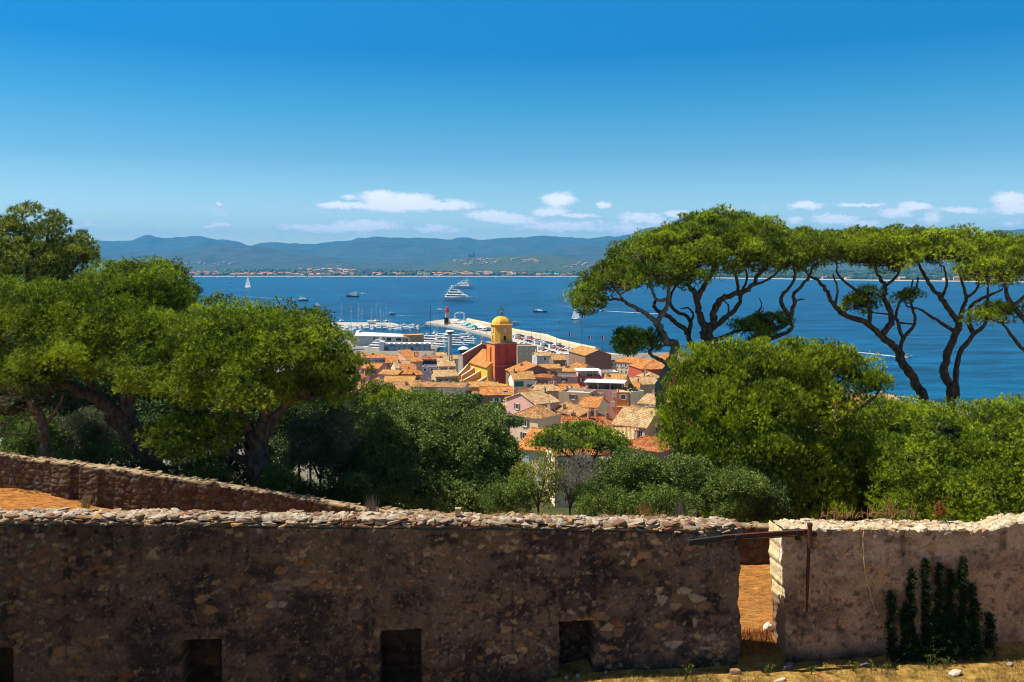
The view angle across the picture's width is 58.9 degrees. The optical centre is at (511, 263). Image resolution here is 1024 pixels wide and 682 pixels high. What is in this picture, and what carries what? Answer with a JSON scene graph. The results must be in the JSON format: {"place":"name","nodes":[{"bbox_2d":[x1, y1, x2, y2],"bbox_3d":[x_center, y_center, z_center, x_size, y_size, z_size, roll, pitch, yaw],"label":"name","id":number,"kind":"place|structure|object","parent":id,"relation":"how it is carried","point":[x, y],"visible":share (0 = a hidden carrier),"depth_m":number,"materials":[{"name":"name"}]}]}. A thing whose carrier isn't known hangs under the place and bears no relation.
{"place":"outdoors","nodes":[
{"label":"outdoors","id":0,"kind":"place"},
{"bbox_2d":[35,227,840,260],"bbox_3d":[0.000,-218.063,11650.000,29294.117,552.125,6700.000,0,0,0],"label":"hills","id":1,"kind":"structure","parent":0,"point":[383,248],"depth_m":11282.46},
{"bbox_2d":[12,255,963,272],"bbox_3d":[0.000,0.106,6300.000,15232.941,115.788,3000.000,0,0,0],"label":"hills","id":2,"kind":"structure","parent":0,"point":[548,263],"depth_m":5681.62,"materials":[{"name":"plant"}]},
{"bbox_2d":[0,340,1023,681],"bbox_3d":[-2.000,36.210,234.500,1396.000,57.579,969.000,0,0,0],"label":"ground","id":3,"kind":"structure","parent":0,"point":[14,498],"depth_m":20.60,"materials":[{"name":"soil"}]},
{"bbox_2d":[0,443,58,456],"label":"bush","id":4,"kind":"object","parent":3,"relation":"on","point":[36,452],"visible":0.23,"depth_m":36.20,"materials":[{"name":"green plant"}]},
{"bbox_2d":[0,408,69,455],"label":"bush","id":5,"kind":"object","parent":3,"relation":"on","point":[13,440],"visible":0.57,"depth_m":36.63,"materials":[{"name":"green plant"}]},
{"bbox_2d":[0,376,74,457],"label":"pine","id":6,"kind":"object","parent":3,"relation":"on","point":[13,404],"visible":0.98,"depth_m":30.94,"materials":[{"name":"green plant"}]},
{"bbox_2d":[0,393,86,450],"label":"evergreen tree","id":7,"kind":"object","parent":3,"relation":"on","point":[66,410],"visible":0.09,"depth_m":44.62,"materials":[{"name":"green plant"}]},
{"bbox_2d":[0,200,101,390],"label":"aleppo pine","id":8,"kind":"object","parent":3,"relation":"on","point":[58,259],"visible":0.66,"depth_m":46.48,"materials":[{"name":"green plant"}]},
{"bbox_2d":[27,370,137,417],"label":"evergreen tree","id":9,"kind":"object","parent":3,"relation":"on","point":[103,389],"visible":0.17,"depth_m":49.04,"materials":[{"name":"green plant"}]},
{"bbox_2d":[49,405,120,452],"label":"bush","id":10,"kind":"object","parent":3,"relation":"on","point":[94,429],"visible":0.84,"depth_m":37.32,"materials":[{"name":"green plant"}]},
{"bbox_2d":[52,441,120,463],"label":"bush","id":11,"kind":"object","parent":3,"relation":"on","point":[87,453],"visible":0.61,"depth_m":33.32,"materials":[{"name":"green plant"}]},
{"bbox_2d":[0,254,203,469],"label":"stone pine","id":12,"kind":"object","parent":3,"relation":"on","point":[75,320],"visible":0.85,"depth_m":32.47,"materials":[{"name":"green plant"}]},
{"bbox_2d":[92,451,161,471],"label":"bush","id":13,"kind":"object","parent":3,"relation":"on","point":[119,463],"visible":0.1,"depth_m":32.64,"materials":[{"name":"green plant"}]},
{"bbox_2d":[84,397,183,462],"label":"evergreen tree","id":14,"kind":"object","parent":3,"relation":"on","point":[147,409],"visible":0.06,"depth_m":44.25,"materials":[{"name":"green plant"}]},
{"bbox_2d":[106,415,172,465],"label":"bush","id":15,"kind":"object","parent":3,"relation":"on","point":[124,452],"visible":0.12,"depth_m":39.55,"materials":[{"name":"green plant"}]},
{"bbox_2d":[136,371,214,464],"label":"evergreen tree","id":16,"kind":"object","parent":3,"relation":"on","point":[196,412],"visible":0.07,"depth_m":46.98,"materials":[{"name":"green plant"}]},
{"bbox_2d":[155,454,210,476],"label":"bush","id":17,"kind":"object","parent":3,"relation":"on","point":[173,469],"visible":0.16,"depth_m":32.22,"materials":[{"name":"green plant"}]},
{"bbox_2d":[168,415,240,463],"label":"bush","id":18,"kind":"object","parent":3,"relation":"on","point":[208,452],"visible":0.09,"depth_m":36.43,"materials":[{"name":"green plant"}]},
{"bbox_2d":[177,456,248,485],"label":"bush","id":19,"kind":"object","parent":3,"relation":"on","point":[214,472],"visible":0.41,"depth_m":31.05,"materials":[{"name":"green plant"}]},
{"bbox_2d":[94,290,375,487],"bbox_3d":[-9.928,5.771,31.619,8.333,9.798,8.239,0,0,41],"label":"stone pine","id":20,"kind":"object","parent":3,"relation":"on","point":[242,350],"visible":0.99,"depth_m":30.20,"materials":[{"name":"green plant"}]},
{"bbox_2d":[205,435,276,485],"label":"bush","id":21,"kind":"object","parent":3,"relation":"on","point":[238,465],"visible":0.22,"depth_m":35.49,"materials":[{"name":"green plant"}]},
{"bbox_2d":[201,383,303,485],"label":"evergreen tree","id":22,"kind":"object","parent":3,"relation":"on","point":[252,416],"visible":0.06,"depth_m":45.83,"materials":[{"name":"green plant"}]},
{"bbox_2d":[257,460,319,494],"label":"bush","id":23,"kind":"object","parent":3,"relation":"on","point":[281,481],"visible":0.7,"depth_m":30.39,"materials":[{"name":"green plant"}]},
{"bbox_2d":[267,435,310,476],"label":"bush","id":24,"kind":"object","parent":3,"relation":"on","point":[280,456],"visible":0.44,"depth_m":37.65,"materials":[{"name":"green plant"}]},
{"bbox_2d":[255,393,352,478],"bbox_3d":[-8.879,9.476,38.835,4.413,8.390,2.724,0,0,23],"label":"bush","id":25,"kind":"object","parent":3,"relation":"on","point":[286,417],"visible":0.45,"depth_m":38.34,"materials":[{"name":"green plant"}]},
{"bbox_2d":[282,407,366,487],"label":"olive tree","id":26,"kind":"object","parent":3,"relation":"on","point":[311,449],"visible":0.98,"depth_m":31.99,"materials":[{"name":"green plant"}]},
{"bbox_2d":[301,467,383,505],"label":"bush","id":27,"kind":"object","parent":3,"relation":"on","point":[342,488],"visible":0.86,"depth_m":29.83,"materials":[{"name":"green plant"}]},
{"bbox_2d":[325,391,374,455],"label":"bush","id":28,"kind":"object","parent":3,"relation":"on","point":[356,407],"visible":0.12,"depth_m":42.07,"materials":[{"name":"green plant"}]},
{"bbox_2d":[329,455,386,484],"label":"bush","id":29,"kind":"object","parent":3,"relation":"on","point":[337,469],"visible":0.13,"depth_m":33.60,"materials":[{"name":"green plant"}]},
{"bbox_2d":[0,507,742,681],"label":"ruined wall","id":30,"kind":"structure","parent":3,"relation":"on","point":[143,595],"depth_m":19.71,"materials":[{"name":"stone"}]},
{"bbox_2d":[47,509,694,519],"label":"wall top grass","id":31,"kind":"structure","parent":30,"relation":"on","point":[480,514],"depth_m":20.52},
{"bbox_2d":[688,529,816,545],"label":"rusty gate beam","id":32,"kind":"structure","parent":30,"relation":"attached to","point":[796,534],"depth_m":20.32,"materials":[{"name":"metal"}]},
{"bbox_2d":[348,378,395,418],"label":"leafy tree","id":33,"kind":"object","parent":3,"relation":"on","point":[373,386],"visible":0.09,"depth_m":61.32,"materials":[{"name":"green plant"}]},
{"bbox_2d":[361,358,387,380],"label":"town house","id":34,"kind":"structure","parent":3,"relation":"on","point":[379,367],"depth_m":395.27,"materials":[{"name":"tile"}]},
{"bbox_2d":[351,332,402,345],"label":"port office","id":35,"kind":"structure","parent":3,"relation":"on","point":[367,338],"depth_m":641.14,"materials":[{"name":"metal"}]},
{"bbox_2d":[0,452,769,564],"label":"rampart wall","id":36,"kind":"structure","parent":3,"relation":"on","point":[112,486],"depth_m":28.71,"materials":[{"name":"stone"}]},
{"bbox_2d":[356,386,451,421],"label":"pine","id":37,"kind":"object","parent":3,"relation":"on","point":[394,394],"visible":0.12,"depth_m":40.10,"materials":[{"name":"plant"}]},
{"bbox_2d":[379,341,430,350],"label":"blue port building","id":38,"kind":"structure","parent":3,"relation":"on","point":[397,346],"depth_m":603.03,"materials":[{"name":"white"}]},
{"bbox_2d":[398,349,423,370],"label":"town house","id":39,"kind":"structure","parent":3,"relation":"on","point":[411,356],"depth_m":421.82,"materials":[{"name":"tile"}]},
{"bbox_2d":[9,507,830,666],"bbox_3d":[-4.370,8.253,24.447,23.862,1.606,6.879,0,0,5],"label":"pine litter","id":40,"kind":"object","parent":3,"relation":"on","point":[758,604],"visible":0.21,"depth_m":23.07,"materials":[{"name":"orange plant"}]},
{"bbox_2d":[335,384,539,514],"bbox_3d":[-2.768,8.457,34.014,7.653,7.560,7.152,0,0,0],"label":"holm oak","id":41,"kind":"object","parent":3,"relation":"on","point":[462,452],"visible":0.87,"depth_m":32.47,"materials":[{"name":"green plant"}]},
{"bbox_2d":[411,377,469,394],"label":"town house","id":42,"kind":"structure","parent":3,"relation":"on","point":[462,386],"depth_m":315.38,"materials":[{"name":"tile"}]},
{"bbox_2d":[430,367,458,380],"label":"town house","id":43,"kind":"structure","parent":3,"relation":"on","point":[448,374],"depth_m":359.24,"materials":[{"name":"tile"}]},
{"bbox_2d":[436,355,455,369],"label":"town house","id":44,"kind":"structure","parent":3,"relation":"on","point":[444,363],"depth_m":403.02,"materials":[{"name":"tile"}]},
{"bbox_2d":[458,336,491,381],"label":"church","id":45,"kind":"structure","parent":3,"relation":"on","point":[477,365],"depth_m":376.35,"materials":[{"name":"yellow paint"}]},
{"bbox_2d":[467,377,498,390],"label":"town house","id":46,"kind":"structure","parent":3,"relation":"on","point":[474,385],"depth_m":328.08,"materials":[{"name":"tile"}]},
{"bbox_2d":[479,383,513,409],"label":"town house","id":47,"kind":"structure","parent":3,"relation":"on","point":[494,393],"depth_m":284.28,"materials":[{"name":"tile"}]},
{"bbox_2d":[486,305,516,383],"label":"bell tower","id":48,"kind":"structure","parent":3,"relation":"on","point":[501,350],"depth_m":363.92,"materials":[{"name":"red"}]},
{"bbox_2d":[477,476,538,514],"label":"bush","id":49,"kind":"object","parent":3,"relation":"on","point":[505,498],"visible":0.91,"depth_m":29.37,"materials":[{"name":"green plant"}]},
{"bbox_2d":[498,413,524,429],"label":"town tree","id":50,"kind":"object","parent":3,"relation":"on","point":[513,421],"visible":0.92,"depth_m":168.92,"materials":[{"name":"green plant"}]},
{"bbox_2d":[507,369,535,389],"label":"town house","id":51,"kind":"structure","parent":3,"relation":"on","point":[520,379],"depth_m":333.14,"materials":[{"name":"tile"}]},
{"bbox_2d":[517,344,534,363],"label":"town house","id":52,"kind":"structure","parent":3,"relation":"on","point":[525,352],"depth_m":491.93,"materials":[{"name":"beige paint"}]},
{"bbox_2d":[505,361,558,383],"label":"town house","id":53,"kind":"structure","parent":3,"relation":"on","point":[527,366],"depth_m":349.67,"materials":[{"name":"tile"}]},
{"bbox_2d":[505,386,560,435],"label":"town house","id":54,"kind":"structure","parent":3,"relation":"on","point":[519,401],"depth_m":236.25,"materials":[{"name":"tile"}]},
{"bbox_2d":[511,401,562,442],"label":"town house","id":55,"kind":"structure","parent":3,"relation":"on","point":[539,416],"depth_m":207.53,"materials":[{"name":"tile"}]},
{"bbox_2d":[504,444,570,513],"bbox_3d":[0.914,8.335,30.254,2.105,4.759,2.110,0,0,-41],"label":"bush","id":56,"kind":"object","parent":3,"relation":"on","point":[516,472],"visible":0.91,"depth_m":30.09,"materials":[{"name":"green plant"}]},
{"bbox_2d":[517,409,563,488],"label":"town house","id":57,"kind":"structure","parent":3,"relation":"on","point":[531,455],"depth_m":160.47,"materials":[{"name":"tile"}]},
{"bbox_2d":[531,348,551,364],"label":"town house","id":58,"kind":"structure","parent":3,"relation":"on","point":[540,358],"depth_m":472.37,"materials":[{"name":"grey paint"}]},
{"bbox_2d":[531,380,559,399],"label":"town house","id":59,"kind":"structure","parent":3,"relation":"on","point":[553,389],"depth_m":298.69,"materials":[{"name":"tile"}]},
{"bbox_2d":[535,371,557,383],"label":"town house","id":60,"kind":"structure","parent":3,"relation":"on","point":[543,378],"depth_m":343.10,"materials":[{"name":"pink paint"}]},
{"bbox_2d":[557,374,577,383],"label":"town house","id":61,"kind":"structure","parent":3,"relation":"on","point":[569,378],"depth_m":349.44,"materials":[{"name":"pink paint"}]},
{"bbox_2d":[539,448,601,515],"bbox_3d":[1.973,8.302,30.378,2.404,4.485,2.173,0,0,0],"label":"bush","id":62,"kind":"object","parent":3,"relation":"on","point":[573,480],"visible":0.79,"depth_m":30.19,"materials":[{"name":"plant"}]},
{"bbox_2d":[546,435,601,506],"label":"town house","id":63,"kind":"structure","parent":3,"relation":"on","point":[560,497],"depth_m":139.91,"materials":[{"name":"beige paint"}]},
{"bbox_2d":[559,388,595,404],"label":"town house","id":64,"kind":"structure","parent":3,"relation":"on","point":[573,395],"depth_m":277.80,"materials":[{"name":"beige paint"}]},
{"bbox_2d":[523,417,636,515],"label":"umbrella pine","id":65,"kind":"object","parent":3,"relation":"on","point":[574,437],"visible":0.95,"depth_m":72.99,"materials":[{"name":"plant"}]},
{"bbox_2d":[555,401,605,417],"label":"town house","id":66,"kind":"structure","parent":3,"relation":"on","point":[569,407],"depth_m":228.81,"materials":[{"name":"tile"}]},
{"bbox_2d":[574,368,601,386],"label":"town house","id":67,"kind":"structure","parent":3,"relation":"on","point":[584,374],"depth_m":352.64,"materials":[{"name":"red paint"}]},
{"bbox_2d":[568,345,611,369],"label":"boathouse","id":68,"kind":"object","parent":3,"relation":"on","point":[598,358],"visible":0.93,"depth_m":403.56,"materials":[{"name":"brown paint"}]},
{"bbox_2d":[578,392,608,417],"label":"town house","id":69,"kind":"structure","parent":3,"relation":"on","point":[600,404],"depth_m":263.02,"materials":[{"name":"tile"}]},
{"bbox_2d":[579,401,610,455],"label":"town house","id":70,"kind":"structure","parent":3,"relation":"on","point":[596,418],"depth_m":213.53,"materials":[{"name":"tile"}]},
{"bbox_2d":[584,379,627,417],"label":"town house","id":71,"kind":"structure","parent":3,"relation":"on","point":[604,387],"depth_m":282.51,"materials":[{"name":"pink paint"}]},
{"bbox_2d":[569,476,649,516],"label":"bush","id":72,"kind":"object","parent":3,"relation":"on","point":[605,496],"visible":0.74,"depth_m":29.30,"materials":[{"name":"green plant"}]},
{"bbox_2d":[604,371,630,386],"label":"town house","id":73,"kind":"structure","parent":3,"relation":"on","point":[616,376],"depth_m":305.05,"materials":[{"name":"tile"}]},
{"bbox_2d":[617,389,628,414],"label":"town house","id":74,"kind":"structure","parent":3,"relation":"on","point":[622,399],"depth_m":273.98,"materials":[{"name":"orange paint"}]},
{"bbox_2d":[559,227,694,513],"bbox_3d":[5.782,7.086,43.224,6.600,17.859,6.803,0,0,-19],"label":"umbrella pine","id":75,"kind":"object","parent":3,"relation":"on","point":[636,262],"visible":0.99,"depth_m":42.39,"materials":[{"name":"plant"}]},
{"bbox_2d":[611,387,643,405],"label":"town house","id":76,"kind":"structure","parent":3,"relation":"on","point":[636,395],"depth_m":278.04,"materials":[{"name":"beige paint"}]},
{"bbox_2d":[584,443,673,505],"bbox_3d":[3.839,8.603,31.147,3.623,4.791,2.966,0,0,0],"label":"bush","id":77,"kind":"object","parent":3,"relation":"on","point":[619,470],"visible":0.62,"depth_m":30.43,"materials":[{"name":"green plant"}]},
{"bbox_2d":[611,355,647,375],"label":"town hall","id":78,"kind":"structure","parent":3,"relation":"on","point":[620,365],"depth_m":402.37,"materials":[{"name":"tile"}]},
{"bbox_2d":[611,404,659,435],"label":"town house","id":79,"kind":"structure","parent":3,"relation":"on","point":[626,416],"depth_m":203.28,"materials":[{"name":"tile"}]},
{"bbox_2d":[629,368,656,394],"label":"town house","id":80,"kind":"structure","parent":3,"relation":"on","point":[648,381],"depth_m":322.75,"materials":[{"name":"tile"}]},
{"bbox_2d":[622,417,672,463],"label":"town house","id":81,"kind":"structure","parent":3,"relation":"on","point":[646,443],"depth_m":176.57,"materials":[{"name":"tile"}]},
{"bbox_2d":[628,358,679,393],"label":"town house","id":82,"kind":"structure","parent":3,"relation":"on","point":[653,365],"depth_m":364.17,"materials":[{"name":"tile"}]},
{"bbox_2d":[637,389,679,420],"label":"town house","id":83,"kind":"structure","parent":3,"relation":"on","point":[647,399],"depth_m":257.47,"materials":[{"name":"tile"}]},
{"bbox_2d":[613,482,704,516],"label":"bush","id":84,"kind":"object","parent":3,"relation":"on","point":[663,498],"visible":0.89,"depth_m":28.64,"materials":[{"name":"green plant"}]},
{"bbox_2d":[645,449,716,511],"bbox_3d":[5.592,8.436,30.611,3.196,4.553,2.382,0,0,13],"label":"bush","id":85,"kind":"object","parent":3,"relation":"on","point":[685,476],"visible":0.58,"depth_m":30.05,"materials":[{"name":"green plant"}]},
{"bbox_2d":[652,260,710,517],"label":"umbrella pine","id":86,"kind":"object","parent":3,"relation":"on","point":[686,330],"visible":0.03,"depth_m":44.93,"materials":[{"name":"plant"}]},
{"bbox_2d":[680,464,773,521],"bbox_3d":[6.989,8.472,30.006,3.357,3.826,2.968,0,0,0],"label":"bush","id":87,"kind":"object","parent":3,"relation":"on","point":[753,485],"visible":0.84,"depth_m":29.47,"materials":[{"name":"green plant"}]},
{"bbox_2d":[651,202,852,518],"bbox_3d":[11.428,6.646,43.866,9.694,19.327,9.108,0,0,0],"label":"umbrella pine","id":88,"kind":"object","parent":3,"relation":"on","point":[717,237],"visible":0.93,"depth_m":41.81,"materials":[{"name":"plant"}]},
{"bbox_2d":[715,458,791,521],"bbox_3d":[8.149,8.790,31.202,2.967,4.406,2.537,0,0,0],"label":"bush","id":89,"kind":"object","parent":3,"relation":"on","point":[773,489],"visible":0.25,"depth_m":30.68,"materials":[{"name":"green plant"}]},
{"bbox_2d":[739,625,777,657],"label":"gateway weeds","id":90,"kind":"object","parent":3,"relation":"on","point":[762,633],"visible":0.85,"depth_m":20.95,"materials":[{"name":"orange plant"}]},
{"bbox_2d":[650,332,895,522],"bbox_3d":[9.784,7.542,34.122,7.251,9.850,7.956,0,0,43],"label":"stone pine","id":91,"kind":"object","parent":3,"relation":"on","point":[764,407],"visible":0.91,"depth_m":32.99,"materials":[{"name":"green plant"}]},
{"bbox_2d":[783,220,943,403],"bbox_3d":[17.804,6.754,45.835,8.599,17.900,7.176,0,0,0],"label":"umbrella pine","id":92,"kind":"object","parent":3,"relation":"on","point":[874,246],"visible":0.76,"depth_m":45.63,"materials":[{"name":"green plant"}]},
{"bbox_2d":[823,391,936,520],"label":"pine","id":93,"kind":"object","parent":3,"relation":"on","point":[881,409],"visible":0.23,"depth_m":35.58,"materials":[{"name":"plant"}]},
{"bbox_2d":[763,512,1023,662],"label":"ruined wall","id":94,"kind":"structure","parent":3,"relation":"on","point":[840,619],"depth_m":20.72,"materials":[{"name":"stone"}]},
{"bbox_2d":[804,522,812,612],"bbox_3d":[6.672,6.851,20.393,0.182,2.009,0.120,0,0,-5],"label":"rusty upright","id":95,"kind":"object","parent":94,"relation":"attached to","point":[809,537],"visible":1,"depth_m":20.36,"materials":[{"name":"metal"}]},
{"bbox_2d":[819,500,920,520],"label":"dry creeper","id":96,"kind":"object","parent":94,"relation":"on","point":[881,513],"visible":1,"depth_m":21.26,"materials":[{"name":"brown"}]},
{"bbox_2d":[884,556,1000,664],"bbox_3d":[9.828,8.086,20.552,2.689,2.798,0.573,0,0,-5],"label":"cactus","id":97,"kind":"object","parent":94,"relation":"attached to","point":[943,643],"visible":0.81,"depth_m":20.67,"materials":[{"name":"green plant"}]},
{"bbox_2d":[863,396,1006,521],"bbox_3d":[15.410,8.430,32.546,4.711,7.125,6.278,0,0,42],"label":"pine","id":98,"kind":"object","parent":3,"relation":"on","point":[917,464],"visible":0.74,"depth_m":31.95,"materials":[{"name":"plant"}]},
{"bbox_2d":[887,222,1016,414],"bbox_3d":[21.976,6.756,45.024,6.750,17.693,7.323,0,0,0],"label":"umbrella pine","id":99,"kind":"object","parent":3,"relation":"on","point":[960,243],"visible":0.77,"depth_m":44.61,"materials":[{"name":"green plant"}]},
{"bbox_2d":[924,390,1023,521],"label":"pine","id":100,"kind":"object","parent":3,"relation":"on","point":[1004,459],"visible":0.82,"depth_m":30.91,"materials":[{"name":"plant"}]},
{"bbox_2d":[950,232,1023,350],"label":"umbrella pine","id":101,"kind":"object","parent":3,"relation":"on","point":[1006,267],"visible":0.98,"depth_m":40.84,"materials":[{"name":"green plant"}]},
{"bbox_2d":[0,0,1023,245],"label":"sky","id":102,"kind":"structure","parent":0,"point":[247,122],"materials":[{"name":"blue"}]},
{"bbox_2d":[2,276,1023,408],"bbox_3d":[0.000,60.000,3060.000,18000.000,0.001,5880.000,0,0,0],"label":"water","id":103,"kind":"structure","parent":0,"point":[992,361],"depth_m":1124.75,"materials":[{"name":"liquid"}]},
{"bbox_2d":[442,287,474,300],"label":"motor yacht","id":104,"kind":"object","parent":103,"relation":"on","point":[454,295],"visible":0.92,"depth_m":1445.18,"materials":[{"name":"white"}]},
{"bbox_2d":[426,319,621,354],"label":"jetty","id":105,"kind":"object","parent":103,"relation":"in","point":[480,331],"visible":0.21,"depth_m":769.19,"materials":[{"name":"concrete"}]},
{"bbox_2d":[466,318,596,348],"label":"sea wall","id":106,"kind":"structure","parent":105,"relation":"on","point":[554,339],"depth_m":706.03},
{"bbox_2d":[98,229,1023,268],"bbox_3d":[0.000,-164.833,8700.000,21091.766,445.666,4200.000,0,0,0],"label":"hills","id":107,"kind":"structure","parent":0,"point":[247,257],"depth_m":7943.90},
{"bbox_2d":[193,269,1023,281],"bbox_3d":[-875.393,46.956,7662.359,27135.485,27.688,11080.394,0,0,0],"label":"coastal plain","id":108,"kind":"structure","parent":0,"point":[712,277],"depth_m":4133.55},
{"bbox_2d":[10,267,1023,280],"bbox_3d":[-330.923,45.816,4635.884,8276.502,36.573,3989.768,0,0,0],"label":"distant pine wood","id":109,"kind":"object","parent":108,"relation":"on","point":[866,273],"visible":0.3,"depth_m":4200.63,"materials":[{"name":"green plant"}]},
{"bbox_2d":[449,276,1015,281],"bbox_3d":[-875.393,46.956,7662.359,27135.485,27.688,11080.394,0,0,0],"label":"beach","id":110,"kind":"structure","parent":0,"point":[705,277],"depth_m":3509.98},
{"bbox_2d":[556,650,1023,681],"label":"dry grass","id":111,"kind":"structure","parent":0,"point":[996,677],"depth_m":19.90,"materials":[{"name":"plant"}]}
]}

